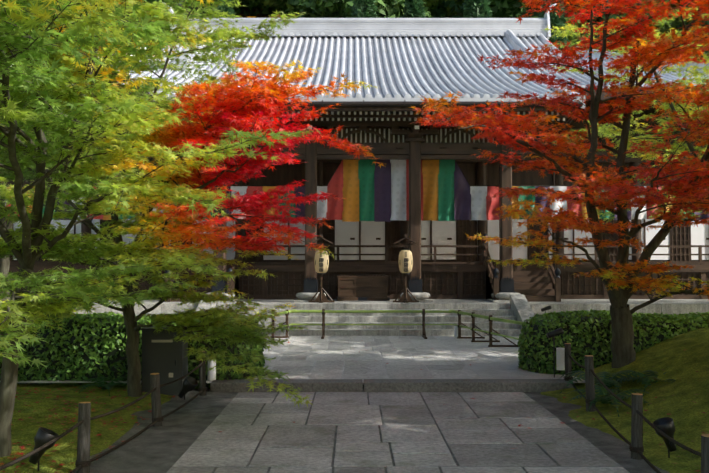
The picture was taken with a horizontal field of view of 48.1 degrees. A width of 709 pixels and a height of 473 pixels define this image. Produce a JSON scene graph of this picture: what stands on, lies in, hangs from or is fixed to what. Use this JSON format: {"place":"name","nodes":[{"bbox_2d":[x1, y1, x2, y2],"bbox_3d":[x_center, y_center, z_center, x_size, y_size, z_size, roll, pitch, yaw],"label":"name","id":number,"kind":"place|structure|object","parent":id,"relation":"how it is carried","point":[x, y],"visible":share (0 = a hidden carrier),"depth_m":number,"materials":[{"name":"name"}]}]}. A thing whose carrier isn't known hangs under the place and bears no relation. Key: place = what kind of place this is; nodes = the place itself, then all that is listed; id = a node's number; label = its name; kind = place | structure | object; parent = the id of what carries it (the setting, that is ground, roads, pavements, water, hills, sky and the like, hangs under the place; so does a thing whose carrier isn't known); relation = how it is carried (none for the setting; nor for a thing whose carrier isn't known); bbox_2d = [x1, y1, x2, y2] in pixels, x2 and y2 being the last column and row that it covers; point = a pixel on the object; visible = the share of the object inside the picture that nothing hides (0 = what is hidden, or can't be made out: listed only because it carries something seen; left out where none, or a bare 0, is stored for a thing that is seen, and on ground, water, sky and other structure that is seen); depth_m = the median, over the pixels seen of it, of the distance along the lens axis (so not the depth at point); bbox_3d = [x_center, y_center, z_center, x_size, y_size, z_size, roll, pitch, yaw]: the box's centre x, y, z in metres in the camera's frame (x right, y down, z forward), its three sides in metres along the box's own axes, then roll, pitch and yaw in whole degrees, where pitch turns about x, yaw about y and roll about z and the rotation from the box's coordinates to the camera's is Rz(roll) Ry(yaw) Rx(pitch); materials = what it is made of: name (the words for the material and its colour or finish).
{"place":"outdoors","nodes":[
{"label":"outdoors","id":0,"kind":"place"},
{"bbox_2d":[0,384,197,472],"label":"moss lawn","id":1,"kind":"structure","parent":0,"point":[65,453],"depth_m":8.62,"materials":[{"name":"green plant"}]},
{"bbox_2d":[29,427,58,470],"bbox_3d":[-2.565,1.765,6.571,0.231,0.374,0.186,0,-2,0],"label":"spotlight","id":2,"kind":"object","parent":1,"relation":"on","point":[43,435],"visible":0.85,"depth_m":6.51,"materials":[{"name":"black metal"}]},
{"bbox_2d":[0,386,175,472],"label":"fallen leaves","id":3,"kind":"object","parent":1,"relation":"on","point":[24,448],"visible":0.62,"depth_m":8.75,"materials":[{"name":"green plant"}]},
{"bbox_2d":[73,376,126,395],"bbox_3d":[-3.361,2.009,10.756,0.879,0.165,0.996,0,-2,0],"label":"fern clump","id":4,"kind":"object","parent":1,"relation":"on","point":[102,382],"visible":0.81,"depth_m":10.75,"materials":[{"name":"green plant"}]},
{"bbox_2d":[0,351,207,472],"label":"rope fence","id":5,"kind":"object","parent":1,"relation":"on","point":[83,460],"visible":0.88,"depth_m":6.87,"materials":[{"name":"brown wood"}]},
{"bbox_2d":[208,357,215,380],"bbox_3d":[-1.892,1.751,10.522,0.112,0.300,0.112,0,-2,0],"label":"sign","id":6,"kind":"object","parent":5,"relation":"attached to","point":[212,374],"visible":0.81,"depth_m":10.47,"materials":[{"name":"white"}]},
{"bbox_2d":[140,326,187,395],"bbox_3d":[-2.542,1.663,10.654,0.580,0.885,0.380,0,-2,0],"label":"valve cabinet","id":7,"kind":"object","parent":1,"relation":"on","point":[164,357],"visible":0.67,"depth_m":10.48,"materials":[{"name":"grey metal"}]},
{"bbox_2d":[0,0,253,298],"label":"tree leaves","id":8,"kind":"object","parent":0,"point":[177,60],"depth_m":15.26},
{"bbox_2d":[17,335,584,382],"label":"ground","id":9,"kind":"structure","parent":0,"point":[495,363],"depth_m":13.64,"materials":[{"name":"grey stone"}]},
{"bbox_2d":[255,309,295,341],"bbox_3d":[-2.208,1.842,15.303,0.599,0.620,5.844,0,-2,12],"label":"handrail","id":10,"kind":"object","parent":9,"relation":"on","point":[286,312],"visible":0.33,"depth_m":17.45,"materials":[{"name":"green wood"}]},
{"bbox_2d":[454,326,457,337],"bbox_3d":[2.247,2.099,17.451,0.102,0.260,0.102,0,-2,0],"label":"sign","id":11,"kind":"object","parent":9,"relation":"on","point":[455,331],"visible":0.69,"depth_m":17.41,"materials":[{"name":"white"}]},
{"bbox_2d":[452,310,525,346],"bbox_3d":[3.021,1.834,15.085,0.600,0.620,6.008,0,-2,-12],"label":"handrail","id":12,"kind":"object","parent":9,"relation":"on","point":[473,315],"visible":0.71,"depth_m":16.24,"materials":[{"name":"brown wood"}]},
{"bbox_2d":[541,305,551,312],"bbox_3d":[4.592,1.973,19.000,0.256,0.663,0.098,-1,-2,31],"label":"spotlight","id":13,"kind":"object","parent":9,"relation":"on","point":[549,307],"visible":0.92,"depth_m":18.98,"materials":[{"name":"black metal"}]},
{"bbox_2d":[546,328,563,376],"bbox_3d":[2.876,1.670,11.371,0.254,0.723,0.102,1,-2,-22],"label":"spotlight","id":14,"kind":"object","parent":9,"relation":"on","point":[556,332],"visible":0.92,"depth_m":11.35,"materials":[{"name":"black metal"}]},
{"bbox_2d":[544,0,708,223],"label":"maple tree","id":15,"kind":"object","parent":9,"relation":"on","point":[689,145],"visible":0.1,"depth_m":14.41,"materials":[{"name":"plant"}]},
{"bbox_2d":[75,389,669,472],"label":"path joints","id":16,"kind":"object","parent":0,"point":[168,443],"depth_m":7.91,"materials":[{"name":"grey stone"}]},
{"bbox_2d":[178,376,197,399],"bbox_3d":[-2.138,1.964,10.164,0.263,0.348,0.190,0,-2,0],"label":"spotlight","id":17,"kind":"object","parent":16,"relation":"on","point":[190,383],"visible":1,"depth_m":10.15,"materials":[{"name":"black plastic"}]},
{"bbox_2d":[210,379,573,391],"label":"stone step","id":18,"kind":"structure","parent":16,"relation":"on","point":[424,385],"depth_m":10.80,"materials":[{"name":"stone"}]},
{"bbox_2d":[266,336,480,384],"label":"path","id":19,"kind":"structure","parent":0,"point":[359,357],"depth_m":13.47,"materials":[{"name":"stone"}]},
{"bbox_2d":[291,309,457,338],"bbox_3d":[0.427,1.921,17.504,3.920,0.620,0.600,0,-2,0],"label":"bamboo barrier","id":20,"kind":"object","parent":19,"relation":"on","point":[324,311],"visible":0.94,"depth_m":17.73,"materials":[{"name":"green wood"}]},
{"bbox_2d":[115,0,646,55],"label":"hill terrain","id":21,"kind":"structure","parent":0,"point":[534,14],"depth_m":86.90,"materials":[{"name":"green plant"}]},
{"bbox_2d":[47,0,708,61],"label":"forest trees","id":22,"kind":"object","parent":21,"relation":"on","point":[395,8],"visible":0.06,"depth_m":74.53,"materials":[{"name":"green plant"}]},
{"bbox_2d":[167,392,629,472],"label":"path","id":23,"kind":"structure","parent":0,"point":[410,432],"depth_m":7.93,"materials":[{"name":"stone"}]},
{"bbox_2d":[219,338,565,448],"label":"fallen leaves","id":24,"kind":"object","parent":23,"relation":"on","point":[444,404],"depth_m":8.62,"materials":[{"name":"red plant"}]},
{"bbox_2d":[540,327,708,472],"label":"moss lawn","id":25,"kind":"structure","parent":0,"point":[672,358],"depth_m":9.08,"materials":[{"name":"green plant"}]},
{"bbox_2d":[557,370,649,396],"bbox_3d":[3.377,1.903,10.409,1.570,0.240,1.432,0,-2,0],"label":"fern clump","id":26,"kind":"object","parent":25,"relation":"on","point":[607,382],"visible":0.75,"depth_m":10.31,"materials":[{"name":"green plant"}]},
{"bbox_2d":[564,385,649,416],"bbox_3d":[3.084,1.920,9.438,1.198,0.202,1.314,1,-3,-35],"label":"fern clump","id":27,"kind":"object","parent":25,"relation":"on","point":[607,398],"visible":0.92,"depth_m":9.38,"materials":[{"name":"green plant"}]},
{"bbox_2d":[562,350,708,471],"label":"fallen leaves","id":28,"kind":"object","parent":25,"relation":"on","point":[647,410],"visible":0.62,"depth_m":8.73,"materials":[{"name":"orange plant"}]},
{"bbox_2d":[564,343,708,472],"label":"rope fence","id":29,"kind":"object","parent":25,"relation":"on","point":[636,448],"visible":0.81,"depth_m":7.09,"materials":[{"name":"brown wood"}]},
{"bbox_2d":[556,348,564,369],"bbox_3d":[2.838,1.686,10.932,0.112,0.300,0.112,0,-2,0],"label":"sign","id":30,"kind":"object","parent":29,"relation":"attached to","point":[560,358],"visible":1,"depth_m":10.89,"materials":[{"name":"white"}]},
{"bbox_2d":[608,370,675,395],"bbox_3d":[3.897,1.823,10.071,1.123,0.201,1.300,0,-2,-6],"label":"fern clump","id":31,"kind":"object","parent":25,"relation":"on","point":[653,375],"visible":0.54,"depth_m":10.02,"materials":[{"name":"green plant"}]},
{"bbox_2d":[653,417,675,457],"bbox_3d":[2.757,1.798,7.046,0.207,0.373,0.180,0,-2,0],"label":"spotlight","id":32,"kind":"object","parent":25,"relation":"on","point":[665,425],"visible":0.77,"depth_m":7.02,"materials":[{"name":"black metal"}]},
{"label":"ground","id":33,"kind":"structure","parent":0,"visible":0},
{"bbox_2d":[0,311,264,388],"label":"hedge","id":34,"kind":"object","parent":33,"relation":"on","point":[91,319],"depth_m":11.05,"materials":[{"name":"green plant"}]},
{"bbox_2d":[0,0,308,456],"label":"maple tree","id":35,"kind":"object","parent":33,"relation":"on","point":[27,258],"visible":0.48,"depth_m":6.81,"materials":[{"name":"brown plant"}]},
{"bbox_2d":[0,0,320,368],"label":"maple leaves","id":36,"kind":"object","parent":35,"relation":"attached to","point":[41,11],"visible":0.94,"depth_m":6.06,"materials":[{"name":"green plant"}]},
{"bbox_2d":[0,0,374,399],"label":"maple tree","id":37,"kind":"object","parent":33,"relation":"on","point":[131,318],"visible":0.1,"depth_m":9.90,"materials":[{"name":"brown plant"}]},
{"bbox_2d":[0,0,385,406],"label":"maple leaves","id":38,"kind":"object","parent":37,"relation":"on","point":[263,107],"visible":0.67,"depth_m":9.04,"materials":[{"name":"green plant"}]},
{"bbox_2d":[33,299,708,315],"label":"stone platform","id":39,"kind":"structure","parent":33,"relation":"on","point":[674,306],"depth_m":19.44,"materials":[{"name":"grey stone"}]},
{"bbox_2d":[0,98,708,301],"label":"temple hall","id":40,"kind":"structure","parent":39,"relation":"on","point":[450,259],"depth_m":22.19,"materials":[{"name":"brown wood"}]},
{"bbox_2d":[6,160,664,185],"bbox_3d":[0.224,-1.724,21.196,23.004,0.763,0.022,0,-2,0],"label":"curtain","id":41,"kind":"object","parent":40,"relation":"attached to","point":[459,167],"visible":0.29,"depth_m":21.18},
{"bbox_2d":[23,187,34,213],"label":"curtain stripe","id":42,"kind":"object","parent":41,"relation":"hanging from","point":[30,206],"visible":0.04,"depth_m":21.21,"materials":[{"name":"orange fabric"}]},
{"bbox_2d":[55,190,71,219],"bbox_3d":[-7.767,-0.888,21.162,0.450,0.904,0.136,0,-2,0],"label":"curtain stripe","id":43,"kind":"object","parent":41,"relation":"hanging from","point":[66,202],"visible":0.21,"depth_m":21.15,"materials":[{"name":"purple fabric"}]},
{"bbox_2d":[87,187,103,218],"bbox_3d":[-6.915,-0.900,21.147,0.450,0.881,0.086,0,-2,0],"label":"curtain stripe","id":44,"kind":"object","parent":41,"relation":"hanging from","point":[99,217],"visible":0.06,"depth_m":21.15,"materials":[{"name":"red fabric"}]},
{"bbox_2d":[103,201,117,219],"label":"curtain stripe","id":45,"kind":"object","parent":41,"relation":"hanging from","point":[105,217],"visible":0.08,"depth_m":21.14,"materials":[{"name":"orange fabric"}]},
{"bbox_2d":[118,200,134,218],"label":"curtain stripe","id":46,"kind":"object","parent":41,"relation":"hanging from","point":[120,217],"visible":0.08,"depth_m":21.13,"materials":[{"name":"green fabric"}]},
{"bbox_2d":[198,187,213,219],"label":"curtain panel","id":47,"kind":"object","parent":41,"relation":"hanging from","point":[208,214],"visible":0.08,"depth_m":21.10,"materials":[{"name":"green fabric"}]},
{"bbox_2d":[227,186,231,219],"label":"curtain stripe","id":48,"kind":"object","parent":41,"relation":"hanging from","point":[229,192],"visible":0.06,"depth_m":21.18,"materials":[{"name":"purple fabric"}]},
{"bbox_2d":[231,186,246,218],"bbox_3d":[-3.080,-0.903,21.160,0.450,0.874,0.143,0,-2,0],"label":"curtain stripe","id":49,"kind":"object","parent":41,"relation":"hanging from","point":[241,189],"visible":0.27,"depth_m":21.19,"materials":[{"name":"white fabric"}]},
{"bbox_2d":[246,186,262,219],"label":"curtain panel","id":50,"kind":"object","parent":41,"relation":"hanging from","point":[251,189],"visible":0.25,"depth_m":21.18,"materials":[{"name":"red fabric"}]},
{"bbox_2d":[263,186,278,218],"bbox_3d":[-2.228,-0.900,21.163,0.450,0.880,0.180,0,-2,0],"label":"curtain stripe","id":51,"kind":"object","parent":41,"relation":"hanging from","point":[266,188],"visible":0.27,"depth_m":21.18,"materials":[{"name":"orange fabric"}]},
{"bbox_2d":[278,186,294,219],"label":"curtain panel","id":52,"kind":"object","parent":41,"relation":"hanging from","point":[291,204],"visible":0.21,"depth_m":21.16,"materials":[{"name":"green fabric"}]},
{"bbox_2d":[294,186,304,218],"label":"curtain stripe","id":53,"kind":"object","parent":41,"relation":"hanging from","point":[301,212],"visible":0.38,"depth_m":21.18,"materials":[{"name":"purple fabric"}]},
{"bbox_2d":[317,186,326,219],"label":"curtain stripe","id":54,"kind":"object","parent":41,"relation":"hanging from","point":[321,209],"visible":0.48,"depth_m":21.14,"materials":[{"name":"white fabric"}]},
{"bbox_2d":[326,160,342,219],"bbox_3d":[-0.524,-1.263,21.180,0.450,1.634,0.104,0,-2,0],"label":"curtain panel","id":55,"kind":"object","parent":41,"relation":"hanging from","point":[334,207],"visible":0.83,"depth_m":21.17,"materials":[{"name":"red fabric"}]},
{"bbox_2d":[342,160,358,221],"bbox_3d":[-0.099,-1.237,21.182,0.450,1.684,0.155,0,-2,0],"label":"curtain panel","id":56,"kind":"object","parent":41,"relation":"hanging from","point":[350,212],"visible":0.83,"depth_m":21.19,"materials":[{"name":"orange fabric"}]},
{"bbox_2d":[358,160,374,220],"bbox_3d":[0.327,-1.246,21.195,0.450,1.667,0.171,0,-2,0],"label":"curtain panel","id":57,"kind":"object","parent":41,"relation":"hanging from","point":[366,168],"visible":0.83,"depth_m":21.20,"materials":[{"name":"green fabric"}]},
{"bbox_2d":[374,160,390,221],"bbox_3d":[0.753,-1.238,21.181,0.450,1.684,0.099,0,-2,0],"label":"curtain panel","id":58,"kind":"object","parent":41,"relation":"hanging from","point":[382,194],"visible":0.96,"depth_m":21.18,"materials":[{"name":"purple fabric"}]},
{"bbox_2d":[390,160,405,220],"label":"curtain panel","id":59,"kind":"object","parent":41,"relation":"hanging from","point":[398,189],"visible":0.92,"depth_m":21.20,"materials":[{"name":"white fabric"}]},
{"bbox_2d":[406,160,422,219],"bbox_3d":[1.605,-1.254,21.181,0.450,1.652,0.147,0,-2,0],"label":"curtain panel","id":60,"kind":"object","parent":41,"relation":"hanging from","point":[407,189],"visible":0.23,"depth_m":21.15,"materials":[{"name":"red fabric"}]},
{"bbox_2d":[422,160,438,220],"bbox_3d":[2.031,-1.251,21.207,0.450,1.655,0.153,0,-2,0],"label":"curtain panel","id":61,"kind":"object","parent":41,"relation":"hanging from","point":[430,170],"visible":0.88,"depth_m":21.20,"materials":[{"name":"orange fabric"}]},
{"bbox_2d":[438,160,454,220],"bbox_3d":[2.457,-1.248,21.198,0.450,1.662,0.084,0,-2,0],"label":"curtain panel","id":62,"kind":"object","parent":41,"relation":"hanging from","point":[446,211],"visible":0.9,"depth_m":21.20,"materials":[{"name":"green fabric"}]},
{"bbox_2d":[454,161,470,219],"bbox_3d":[2.883,-1.259,21.188,0.450,1.640,0.173,0,-2,0],"label":"curtain panel","id":63,"kind":"object","parent":41,"relation":"hanging from","point":[462,202],"visible":1,"depth_m":21.19,"materials":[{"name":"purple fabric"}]},
{"bbox_2d":[470,186,486,219],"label":"curtain panel","id":64,"kind":"object","parent":41,"relation":"hanging from","point":[478,201],"visible":0.94,"depth_m":21.16,"materials":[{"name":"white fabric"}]},
{"bbox_2d":[486,186,498,219],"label":"curtain stripe","id":65,"kind":"object","parent":41,"relation":"hanging from","point":[492,205],"visible":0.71,"depth_m":21.18,"materials":[{"name":"red fabric"}]},
{"bbox_2d":[512,186,519,218],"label":"curtain stripe","id":66,"kind":"object","parent":41,"relation":"hanging from","point":[515,199],"visible":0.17,"depth_m":21.19,"materials":[{"name":"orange fabric"}]},
{"bbox_2d":[518,186,534,218],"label":"curtain panel","id":67,"kind":"object","parent":41,"relation":"hanging from","point":[529,197],"visible":0.29,"depth_m":21.19,"materials":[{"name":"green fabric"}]},
{"bbox_2d":[534,186,551,219],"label":"curtain panel","id":68,"kind":"object","parent":41,"relation":"hanging from","point":[538,198],"visible":0.23,"depth_m":21.19,"materials":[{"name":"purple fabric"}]},
{"bbox_2d":[550,186,566,216],"bbox_3d":[5.439,-0.885,21.175,0.450,0.909,0.146,0,-2,0],"label":"curtain stripe","id":69,"kind":"object","parent":41,"relation":"hanging from","point":[556,203],"visible":0.33,"depth_m":21.16,"materials":[{"name":"white fabric"}]},
{"bbox_2d":[566,186,582,216],"bbox_3d":[5.865,-0.890,21.164,0.450,0.900,0.141,0,-2,0],"label":"curtain stripe","id":70,"kind":"object","parent":41,"relation":"hanging from","point":[571,205],"visible":0.33,"depth_m":21.19,"materials":[{"name":"red fabric"}]},
{"bbox_2d":[582,191,598,218],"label":"curtain stripe","id":71,"kind":"object","parent":41,"relation":"hanging from","point":[584,208],"visible":0.08,"depth_m":21.14,"materials":[{"name":"orange fabric"}]},
{"bbox_2d":[598,190,614,218],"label":"curtain stripe","id":72,"kind":"object","parent":41,"relation":"hanging from","point":[604,216],"visible":0.12,"depth_m":21.14,"materials":[{"name":"green fabric"}]},
{"bbox_2d":[614,187,631,219],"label":"curtain panel","id":73,"kind":"object","parent":41,"relation":"hanging from","point":[629,213],"visible":0.02,"depth_m":21.12,"materials":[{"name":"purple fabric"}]},
{"bbox_2d":[631,186,646,218],"bbox_3d":[7.569,-0.899,21.174,0.450,0.882,0.093,0,-2,0],"label":"curtain stripe","id":74,"kind":"object","parent":41,"relation":"hanging from","point":[643,215],"visible":0.23,"depth_m":21.18,"materials":[{"name":"white fabric"}]},
{"bbox_2d":[646,186,661,218],"bbox_3d":[7.995,-0.903,21.184,0.450,0.873,0.153,0,-2,0],"label":"curtain stripe","id":75,"kind":"object","parent":41,"relation":"hanging from","point":[649,212],"visible":0.21,"depth_m":21.16,"materials":[{"name":"red fabric"}]},
{"bbox_2d":[694,211,708,219],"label":"curtain stripe","id":76,"kind":"object","parent":41,"relation":"hanging from","point":[703,216],"visible":0.12,"depth_m":21.17,"materials":[{"name":"purple fabric"}]},
{"bbox_2d":[70,3,708,110],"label":"temple roof ridges","id":77,"kind":"object","parent":40,"relation":"attached to","point":[510,30],"visible":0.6,"depth_m":30.92,"materials":[{"name":"grey tile"}]},
{"bbox_2d":[121,37,708,97],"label":"temple roof tiles","id":78,"kind":"object","parent":40,"relation":"attached to","point":[413,67],"visible":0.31,"depth_m":26.15,"materials":[{"name":"grey tile"}]},
{"bbox_2d":[336,274,389,300],"bbox_3d":[0.221,1.379,21.523,1.424,0.690,0.806,0,-2,0],"label":"offering box","id":79,"kind":"object","parent":39,"relation":"on","point":[362,288],"visible":1,"depth_m":21.16,"materials":[{"name":"brown wood"}]},
{"bbox_2d":[196,294,533,335],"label":"stone stairs","id":80,"kind":"structure","parent":39,"relation":"attached to","point":[518,308],"depth_m":18.71,"materials":[{"name":"grey stone"}]},
{"bbox_2d":[308,234,334,302],"bbox_3d":[-0.837,0.806,20.194,0.660,1.740,0.660,0,-2,0],"label":"lantern stand","id":81,"kind":"object","parent":80,"relation":"on","point":[321,261],"visible":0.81,"depth_m":20.09,"materials":[{"name":"beige paper"}]},
{"bbox_2d":[393,234,418,302],"bbox_3d":[1.303,0.807,20.197,0.660,1.740,0.660,0,-2,0],"label":"lantern stand","id":82,"kind":"object","parent":39,"relation":"on","point":[405,261],"visible":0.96,"depth_m":20.11,"materials":[{"name":"beige paper"}]},
{"bbox_2d":[423,0,708,367],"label":"maple tree","id":83,"kind":"object","parent":33,"relation":"on","point":[621,346],"visible":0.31,"depth_m":10.88,"materials":[{"name":"red plant"}]},
{"bbox_2d":[409,0,708,300],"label":"maple tree leaves","id":84,"kind":"object","parent":83,"relation":"attached to","point":[680,55],"visible":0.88,"depth_m":10.32,"materials":[{"name":"red plant"}]},
{"bbox_2d":[517,309,708,374],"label":"hedge","id":85,"kind":"object","parent":33,"relation":"on","point":[685,318],"depth_m":11.76,"materials":[{"name":"green plant"}]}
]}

